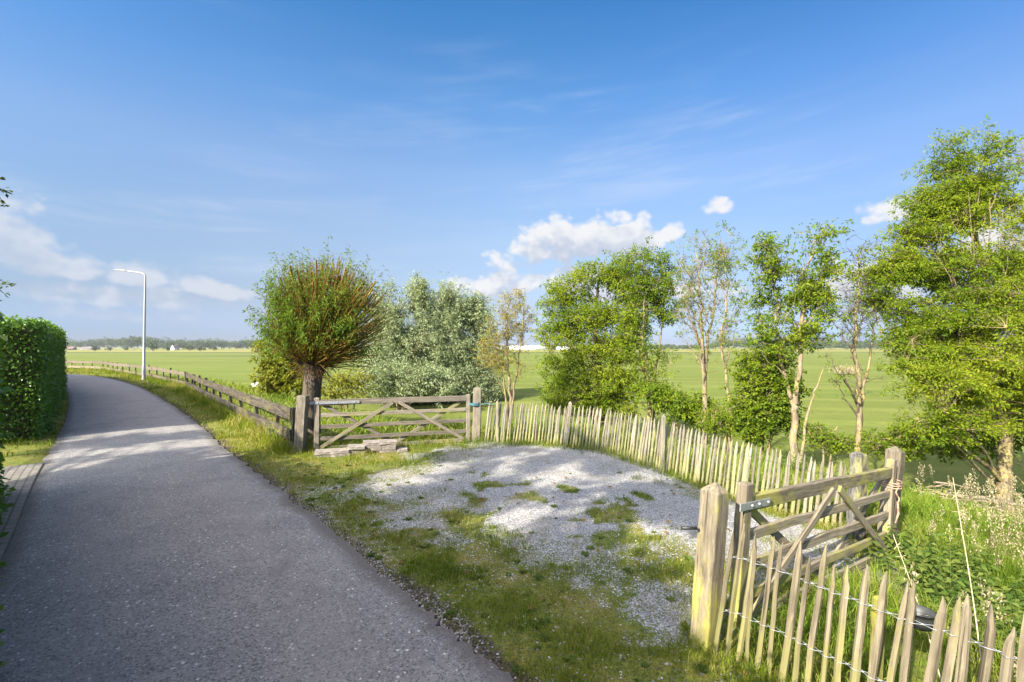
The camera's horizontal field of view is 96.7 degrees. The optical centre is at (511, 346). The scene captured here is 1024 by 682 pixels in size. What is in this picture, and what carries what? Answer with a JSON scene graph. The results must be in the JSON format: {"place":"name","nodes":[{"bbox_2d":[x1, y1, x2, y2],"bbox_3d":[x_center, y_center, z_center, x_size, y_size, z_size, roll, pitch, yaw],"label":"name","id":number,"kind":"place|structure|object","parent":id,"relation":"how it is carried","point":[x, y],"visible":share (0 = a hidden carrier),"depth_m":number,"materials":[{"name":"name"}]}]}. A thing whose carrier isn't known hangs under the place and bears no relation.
{"place":"outdoors","nodes":[
{"label":"outdoors","id":0,"kind":"place"},
{"bbox_2d":[65,346,76,349],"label":"barn","id":1,"kind":"structure","parent":0,"point":[71,348],"depth_m":698.13,"materials":[{"name":"grey tile"}]},
{"bbox_2d":[80,347,99,349],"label":"barn","id":2,"kind":"structure","parent":0,"point":[87,348],"depth_m":755.48,"materials":[{"name":"concrete"}]},
{"bbox_2d":[0,374,513,681],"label":"road","id":3,"kind":"structure","parent":0,"point":[155,538],"depth_m":4.44,"materials":[{"name":"grey asphalt"}]},
{"bbox_2d":[0,347,1023,681],"bbox_3d":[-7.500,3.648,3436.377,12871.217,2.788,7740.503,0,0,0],"label":"ground","id":4,"kind":"structure","parent":0,"point":[832,409],"depth_m":7.06,"materials":[{"name":"green plant"}]},
{"bbox_2d":[0,300,15,665],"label":"clipped hedge","id":5,"kind":"object","parent":4,"relation":"on","point":[3,487],"visible":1,"depth_m":4.12,"materials":[{"name":"green plant"}]},
{"bbox_2d":[0,176,16,297],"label":"oak tree","id":6,"kind":"object","parent":4,"relation":"on","point":[6,205],"visible":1,"depth_m":6.52,"materials":[{"name":"green plant"}]},
{"bbox_2d":[0,463,42,561],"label":"paved drive","id":7,"kind":"structure","parent":4,"relation":"on","point":[22,478],"depth_m":7.06,"materials":[{"name":"concrete"}]},
{"bbox_2d":[0,314,69,441],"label":"clipped hedge","id":8,"kind":"object","parent":4,"relation":"on","point":[35,377],"visible":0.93,"depth_m":11.15,"materials":[{"name":"green plant"}]},
{"bbox_2d":[65,360,185,383],"bbox_3d":[-37.738,1.863,39.785,49.966,1.199,4.391,0,0,32],"label":"plank fence","id":9,"kind":"object","parent":4,"relation":"on","point":[148,367],"visible":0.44,"depth_m":34.86,"materials":[{"name":"wood"}]},
{"bbox_2d":[114,269,145,379],"bbox_3d":[-25.879,-1.376,30.840,2.063,7.730,0.227,0,0,-3],"label":"street lamp","id":10,"kind":"object","parent":4,"relation":"on","point":[144,347],"visible":0.98,"depth_m":30.85,"materials":[{"name":"grey metal"}]},
{"bbox_2d":[147,340,158,350],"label":"tree","id":11,"kind":"object","parent":4,"relation":"on","point":[151,345],"visible":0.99,"depth_m":488.00,"materials":[{"name":"green plant"}]},
{"bbox_2d":[171,344,178,349],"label":"farmhouse","id":12,"kind":"object","parent":4,"relation":"on","point":[175,347],"visible":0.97,"depth_m":637.59,"materials":[{"name":"grey tile"}]},
{"bbox_2d":[186,373,295,449],"bbox_3d":[-11.189,1.874,17.316,0.266,1.173,19.493,0,0,-41],"label":"plank fence","id":13,"kind":"object","parent":4,"relation":"on","point":[278,410],"visible":0.66,"depth_m":12.83,"materials":[{"name":"wood"}]},
{"bbox_2d":[247,337,328,399],"bbox_3d":[-11.625,0.980,23.956,4.242,4.025,3.315,0,0,13],"label":"elder bush","id":14,"kind":"object","parent":4,"relation":"on","point":[274,373],"visible":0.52,"depth_m":23.24,"materials":[{"name":"green plant"}]},
{"bbox_2d":[293,395,309,452],"bbox_3d":[-4.568,1.745,9.860,0.287,1.401,0.207,0,0,0],"label":"gate post","id":15,"kind":"object","parent":4,"relation":"on","point":[301,422],"visible":0.76,"depth_m":9.76,"materials":[{"name":"grey wood"}]},
{"bbox_2d":[309,394,469,449],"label":"field gate","id":16,"kind":"structure","parent":15,"relation":"attached to","point":[317,403],"depth_m":10.39,"materials":[{"name":"brown wood"}]},
{"bbox_2d":[241,236,394,443],"bbox_3d":[-4.563,-0.107,10.894,3.424,5.035,3.030,0,0,0],"label":"pollard willow","id":17,"kind":"object","parent":4,"relation":"on","point":[321,331],"visible":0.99,"depth_m":10.32,"materials":[{"name":"green plant"}]},
{"bbox_2d":[314,454,330,457],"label":"paving slab","id":18,"kind":"object","parent":4,"relation":"on","point":[328,455],"depth_m":9.40,"materials":[{"name":"concrete"}]},
{"bbox_2d":[314,449,332,454],"bbox_3d":[-3.937,2.205,9.562,0.381,0.066,0.374,0,-1,-16],"label":"paving slab","id":19,"kind":"object","parent":18,"relation":"on","point":[322,451],"depth_m":9.44,"materials":[{"name":"stone"}]},
{"bbox_2d":[331,453,349,456],"bbox_3d":[-3.603,2.253,9.598,0.381,0.066,0.374,0,0,-15],"label":"paving slab","id":20,"kind":"object","parent":4,"relation":"on","point":[339,455],"depth_m":9.42,"materials":[{"name":"concrete"}]},
{"bbox_2d":[330,448,348,454],"bbox_3d":[-3.631,2.197,9.617,0.381,0.066,0.374,-2,0,-15],"label":"paving slab","id":21,"kind":"object","parent":20,"relation":"on","point":[338,450],"depth_m":9.48,"materials":[{"name":"stone"}]},
{"bbox_2d":[321,368,384,411],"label":"elder bush","id":22,"kind":"object","parent":4,"relation":"on","point":[342,381],"visible":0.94,"depth_m":21.84,"materials":[{"name":"green plant"}]},
{"bbox_2d":[351,276,418,408],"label":"silver willow","id":23,"kind":"object","parent":4,"relation":"on","point":[391,346],"visible":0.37,"depth_m":38.86,"materials":[{"name":"grey plant"}]},
{"bbox_2d":[378,449,395,452],"bbox_3d":[-2.738,2.256,9.984,0.381,0.066,0.374,1,-1,-16],"label":"paving slab","id":24,"kind":"object","parent":4,"relation":"on","point":[382,451],"depth_m":9.81,"materials":[{"name":"stone"}]},
{"bbox_2d":[379,447,395,449],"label":"paving slab","id":25,"kind":"object","parent":24,"relation":"on","point":[386,448],"depth_m":9.81,"materials":[{"name":"stone"}]},
{"bbox_2d":[381,444,396,446],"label":"paving slab","id":26,"kind":"object","parent":25,"relation":"on","point":[389,445],"depth_m":9.84,"materials":[{"name":"stone"}]},
{"bbox_2d":[379,438,396,444],"bbox_3d":[-2.723,2.088,9.997,0.381,0.066,0.374,1,-1,-15],"label":"paving slab","id":27,"kind":"object","parent":26,"relation":"on","point":[386,441],"depth_m":9.88,"materials":[{"name":"stone"}]},
{"bbox_2d":[397,446,406,452],"bbox_3d":[-2.415,2.254,9.990,0.228,0.066,0.299,-1,1,-15],"label":"paving slab","id":28,"kind":"object","parent":4,"relation":"on","point":[401,449],"depth_m":9.88,"materials":[{"name":"stone"}]},
{"bbox_2d":[345,355,463,409],"bbox_3d":[-8.073,2.760,34.132,8.930,4.565,5.758,0,0,0],"label":"silver bush","id":29,"kind":"object","parent":4,"relation":"on","point":[401,380],"visible":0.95,"depth_m":33.12,"materials":[{"name":"grey plant"}]},
{"bbox_2d":[392,270,453,405],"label":"silver willow","id":30,"kind":"object","parent":4,"relation":"on","point":[422,342],"visible":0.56,"depth_m":39.98,"materials":[{"name":"grey plant"}]},
{"bbox_2d":[0,364,880,681],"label":"verge grass","id":31,"kind":"structure","parent":4,"relation":"on","point":[264,438],"depth_m":5.15,"materials":[{"name":"green plant"}]},
{"bbox_2d":[423,271,483,404],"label":"silver willow","id":32,"kind":"object","parent":4,"relation":"on","point":[452,314],"visible":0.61,"depth_m":40.56,"materials":[{"name":"grey plant"}]},
{"bbox_2d":[446,282,507,402],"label":"silver willow","id":33,"kind":"object","parent":4,"relation":"on","point":[491,390],"visible":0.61,"depth_m":41.49,"materials":[{"name":"grey plant"}]},
{"bbox_2d":[472,387,481,441],"bbox_3d":[-0.850,1.702,10.984,0.221,1.465,0.203,0,0,0],"label":"gate post","id":34,"kind":"object","parent":4,"relation":"on","point":[476,426],"visible":0.78,"depth_m":10.89,"materials":[{"name":"grey wood"}]},
{"bbox_2d":[469,401,493,405],"bbox_3d":[-0.731,1.373,10.948,0.657,0.090,0.286,0,0,6],"label":"tie rope","id":35,"kind":"object","parent":34,"relation":"attached to","point":[471,403],"visible":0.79,"depth_m":10.85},
{"bbox_2d":[470,287,544,423],"bbox_3d":[-0.165,0.625,17.457,2.908,6.101,1.932,0,0,0],"label":"sparse tree","id":36,"kind":"object","parent":4,"relation":"on","point":[512,329],"visible":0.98,"depth_m":17.38,"materials":[{"name":"green plant"}]},
{"bbox_2d":[276,458,746,673],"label":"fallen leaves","id":37,"kind":"object","parent":4,"relation":"on","point":[584,519],"visible":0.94,"depth_m":5.86,"materials":[{"name":"brown plant"}]},
{"bbox_2d":[509,346,546,349],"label":"greenhouse","id":38,"kind":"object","parent":4,"relation":"on","point":[532,347],"visible":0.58,"depth_m":680.00,"materials":[{"name":"white glass"}]},
{"bbox_2d":[266,461,800,681],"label":"verge weeds","id":39,"kind":"object","parent":4,"relation":"on","point":[516,668],"visible":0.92,"depth_m":4.65,"materials":[{"name":"green plant"}]},
{"bbox_2d":[252,461,829,681],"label":"loose gravel","id":40,"kind":"structure","parent":4,"relation":"on","point":[584,546],"depth_m":5.73,"materials":[{"name":"grey gravel"}]},
{"bbox_2d":[66,336,1015,349],"bbox_3d":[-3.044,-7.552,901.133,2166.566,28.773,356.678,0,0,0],"label":"treeline","id":41,"kind":"object","parent":4,"relation":"on","point":[131,341],"visible":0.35,"depth_m":834.97,"materials":[{"name":"green plant"}]},
{"bbox_2d":[538,379,642,428],"bbox_3d":[3.508,2.997,20.401,4.734,3.377,2.191,0,0,9],"label":"hawthorn bush","id":42,"kind":"object","parent":4,"relation":"on","point":[563,398],"visible":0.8,"depth_m":20.27,"materials":[{"name":"green plant"}]},
{"bbox_2d":[160,374,1023,681],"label":"long grass","id":43,"kind":"structure","parent":4,"relation":"on","point":[932,504],"depth_m":5.85,"materials":[{"name":"green plant"}]},
{"bbox_2d":[529,250,654,426],"bbox_3d":[3.925,0.274,21.328,6.225,9.340,4.193,0,0,0],"label":"ash tree","id":44,"kind":"object","parent":4,"relation":"on","point":[596,311],"visible":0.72,"depth_m":20.88,"materials":[{"name":"green plant"}]},
{"bbox_2d":[601,235,695,437],"bbox_3d":[5.812,-0.008,19.581,3.835,9.386,2.908,0,0,0],"label":"ash tree","id":45,"kind":"object","parent":4,"relation":"on","point":[657,309],"visible":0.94,"depth_m":19.32,"materials":[{"name":"green plant"}]},
{"bbox_2d":[484,401,845,528],"bbox_3d":[2.405,1.951,8.969,7.225,1.414,1.132,0,0,41],"label":"picket fence","id":46,"kind":"object","parent":4,"relation":"on","point":[661,441],"visible":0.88,"depth_m":8.55,"materials":[{"name":"wood"}]},
{"bbox_2d":[630,378,725,445],"bbox_3d":[6.754,2.949,18.608,3.773,3.286,2.392,0,0,0],"label":"hawthorn bush","id":47,"kind":"object","parent":4,"relation":"on","point":[673,398],"visible":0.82,"depth_m":18.18,"materials":[{"name":"green plant"}]},
{"bbox_2d":[660,229,739,449],"bbox_3d":[7.398,-0.113,18.008,3.167,9.351,2.394,0,0,0],"label":"bare tree","id":48,"kind":"object","parent":4,"relation":"on","point":[700,343],"visible":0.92,"depth_m":17.98,"materials":[{"name":"green plant"}]},
{"bbox_2d":[681,482,728,651],"bbox_3d":[1.479,1.746,3.490,0.338,1.395,0.200,0,0,-32],"label":"gate post","id":49,"kind":"object","parent":4,"relation":"on","point":[711,528],"visible":0.75,"depth_m":3.46,"materials":[{"name":"brown wood"}]},
{"bbox_2d":[691,400,739,452],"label":"hawthorn bush","id":50,"kind":"object","parent":4,"relation":"on","point":[713,426],"visible":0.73,"depth_m":16.90,"materials":[{"name":"green plant"}]},
{"bbox_2d":[694,220,753,454],"bbox_3d":[8.079,-0.160,17.303,1.886,9.325,2.450,0,0,-15],"label":"bare tree","id":51,"kind":"object","parent":4,"relation":"on","point":[722,337],"visible":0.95,"depth_m":17.15,"materials":[{"name":"green plant"}]},
{"bbox_2d":[719,345,820,457],"bbox_3d":[8.355,2.021,15.056,2.841,4.249,2.626,0,0,-41],"label":"hazel bush","id":52,"kind":"object","parent":4,"relation":"on","point":[765,410],"visible":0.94,"depth_m":14.78,"materials":[{"name":"green plant"}]},
{"bbox_2d":[726,217,863,462],"bbox_3d":[8.806,0.058,14.323,3.784,8.056,2.396,0,0,25],"label":"forked tree","id":53,"kind":"object","parent":4,"relation":"on","point":[810,294],"visible":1,"depth_m":14.12,"materials":[{"name":"green plant"}]},
{"bbox_2d":[782,448,813,476],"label":"nettle clump","id":54,"kind":"object","parent":4,"relation":"on","point":[802,455],"visible":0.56,"depth_m":12.20,"materials":[{"name":"green plant"}]},
{"bbox_2d":[728,458,896,628],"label":"field gate","id":55,"kind":"structure","parent":4,"relation":"on","point":[749,503],"depth_m":4.39,"materials":[{"name":"brown wood"}]},
{"bbox_2d":[882,479,902,522],"bbox_3d":[4.729,1.911,5.669,0.216,0.507,0.212,0,0,0],"label":"tie rope","id":56,"kind":"object","parent":55,"relation":"attached to","point":[898,509],"visible":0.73,"depth_m":5.58,"materials":[{"name":"beige fabric"}]},
{"bbox_2d":[784,420,865,468],"bbox_3d":[9.706,3.233,13.827,2.319,1.926,1.399,0,0,0],"label":"hawthorn bush","id":57,"kind":"object","parent":4,"relation":"on","point":[830,440],"visible":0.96,"depth_m":13.78,"materials":[{"name":"green plant"}]},
{"bbox_2d":[806,466,848,491],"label":"nettle clump","id":58,"kind":"object","parent":4,"relation":"on","point":[835,474],"visible":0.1,"depth_m":8.71,"materials":[{"name":"green plant"}]},
{"bbox_2d":[832,364,854,373],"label":"reed clump","id":59,"kind":"object","parent":4,"relation":"on","point":[848,368],"visible":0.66,"depth_m":79.44,"materials":[{"name":"plant"}]},
{"bbox_2d":[815,233,894,451],"bbox_3d":[10.189,0.375,13.351,2.364,7.709,1.774,0,0,0],"label":"bare tree","id":60,"kind":"object","parent":4,"relation":"on","point":[860,399],"visible":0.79,"depth_m":13.36,"materials":[{"name":"green plant"}]},
{"bbox_2d":[846,452,867,539],"bbox_3d":[4.634,2.063,6.120,0.204,1.305,0.184,0,0,-22],"label":"rotten post","id":61,"kind":"object","parent":4,"relation":"on","point":[858,462],"visible":0.52,"depth_m":6.06,"materials":[{"name":"brown wood"}]},
{"bbox_2d":[712,523,1023,681],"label":"picket fence","id":62,"kind":"object","parent":4,"relation":"on","point":[960,627],"visible":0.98,"depth_m":2.80,"materials":[{"name":"wood"}]},
{"bbox_2d":[868,595,886,681],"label":"fence stake","id":63,"kind":"object","parent":4,"relation":"on","point":[873,613],"visible":0.52,"depth_m":2.85,"materials":[{"name":"brown wood"}]},
{"bbox_2d":[899,604,936,631],"bbox_3d":[2.500,1.667,2.800,0.185,0.090,0.180,0,0,0],"label":"bucket","id":64,"kind":"object","parent":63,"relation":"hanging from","point":[924,615],"visible":0.49,"depth_m":2.75,"materials":[{"name":"silver metal"}]},
{"bbox_2d":[876,446,905,547],"bbox_3d":[4.877,2.012,5.869,0.365,1.448,0.219,0,0,-33],"label":"gate post","id":65,"kind":"object","parent":4,"relation":"on","point":[897,453],"visible":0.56,"depth_m":5.82,"materials":[{"name":"brown wood"}]},
{"bbox_2d":[856,426,951,461],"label":"hawthorn bush","id":66,"kind":"object","parent":4,"relation":"on","point":[885,441],"visible":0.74,"depth_m":12.48,"materials":[{"name":"green plant"}]},
{"bbox_2d":[858,524,966,580],"bbox_3d":[4.592,2.345,5.271,0.996,0.489,0.698,0,0,0],"label":"nettle clump","id":67,"kind":"object","parent":4,"relation":"on","point":[891,551],"visible":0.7,"depth_m":5.31,"materials":[{"name":"green plant"}]},
{"bbox_2d":[893,535,940,680],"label":"dry stalk","id":68,"kind":"object","parent":4,"relation":"on","point":[911,585],"visible":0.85,"depth_m":3.25,"materials":[{"name":"beige plant"}]},
{"bbox_2d":[842,115,1023,514],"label":"ash tree","id":69,"kind":"object","parent":4,"relation":"on","point":[945,208],"visible":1,"depth_m":12.37,"materials":[{"name":"green plant"}]},
{"bbox_2d":[875,464,1023,681],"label":"grass stalks","id":70,"kind":"object","parent":4,"relation":"on","point":[995,534],"depth_m":5.05,"materials":[{"name":"green plant"}]},
{"bbox_2d":[901,462,1023,676],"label":"grass seed heads","id":71,"kind":"object","parent":70,"relation":"attached to","point":[993,546],"depth_m":4.87,"materials":[{"name":"beige plant"}]},
{"bbox_2d":[910,481,1007,510],"bbox_3d":[11.849,3.978,11.790,3.700,1.248,1.531,0,0,-17],"label":"brushwood heap","id":72,"kind":"object","parent":4,"relation":"on","point":[948,491],"visible":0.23,"depth_m":11.49,"materials":[{"name":"brown wood"}]},
{"bbox_2d":[896,533,1023,630],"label":"nettle clump","id":73,"kind":"object","parent":4,"relation":"on","point":[926,581],"visible":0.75,"depth_m":4.34,"materials":[{"name":"green plant"}]},
{"bbox_2d":[951,479,980,660],"bbox_3d":[2.787,1.600,2.744,0.065,1.476,0.567,0,0,25],"label":"dry stalk","id":74,"kind":"object","parent":4,"relation":"on","point":[968,569],"visible":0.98,"depth_m":2.81,"materials":[{"name":"beige plant"}]},
{"bbox_2d":[913,395,1023,502],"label":"undergrowth bush","id":75,"kind":"object","parent":4,"relation":"on","point":[960,454],"visible":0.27,"depth_m":14.16,"materials":[{"name":"green plant"}]},
{"bbox_2d":[931,576,1022,664],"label":"nettle clump","id":76,"kind":"object","parent":4,"relation":"on","point":[978,598],"visible":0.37,"depth_m":3.69,"materials":[{"name":"green plant"}]},
{"bbox_2d":[969,493,1023,512],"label":"pole rail","id":77,"kind":"object","parent":4,"relation":"on","point":[987,499],"visible":0.3,"depth_m":10.94,"materials":[{"name":"brown wood"}]},
{"bbox_2d":[991,142,1023,251],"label":"bare tree","id":78,"kind":"object","parent":4,"relation":"on","point":[1022,224],"visible":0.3,"depth_m":16.18,"materials":[{"name":"green plant"}]},
{"bbox_2d":[0,0,1023,346],"label":"sky","id":79,"kind":"structure","parent":0,"point":[498,146],"materials":[{"name":"blue"}]},
{"label":"paving slab","id":80,"kind":"object","parent":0,"visible":0},
{"bbox_2d":[349,449,365,452],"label":"paving slab","id":81,"kind":"object","parent":80,"relation":"on","point":[363,450],"depth_m":9.60,"materials":[{"name":"stone"}]},
{"bbox_2d":[346,444,364,449],"bbox_3d":[-3.320,2.138,9.729,0.381,0.066,0.374,0,0,-11],"label":"paving slab","id":82,"kind":"object","parent":81,"relation":"on","point":[354,446],"depth_m":9.59,"materials":[{"name":"stone"}]},
{"label":"paving slab","id":83,"kind":"object","parent":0,"visible":0},
{"bbox_2d":[365,448,380,450],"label":"paving slab","id":84,"kind":"object","parent":83,"relation":"on","point":[374,449],"depth_m":9.74,"materials":[{"name":"stone"}]},
{"bbox_2d":[365,445,380,447],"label":"paving slab","id":85,"kind":"object","parent":84,"relation":"on","point":[373,446],"depth_m":9.76,"materials":[{"name":"stone"}]},
{"bbox_2d":[363,439,378,445],"bbox_3d":[-3.046,2.089,9.927,0.381,0.066,0.374,1,0,-18],"label":"paving slab","id":86,"kind":"object","parent":85,"relation":"on","point":[370,442],"depth_m":9.79,"materials":[{"name":"stone"}]}
]}

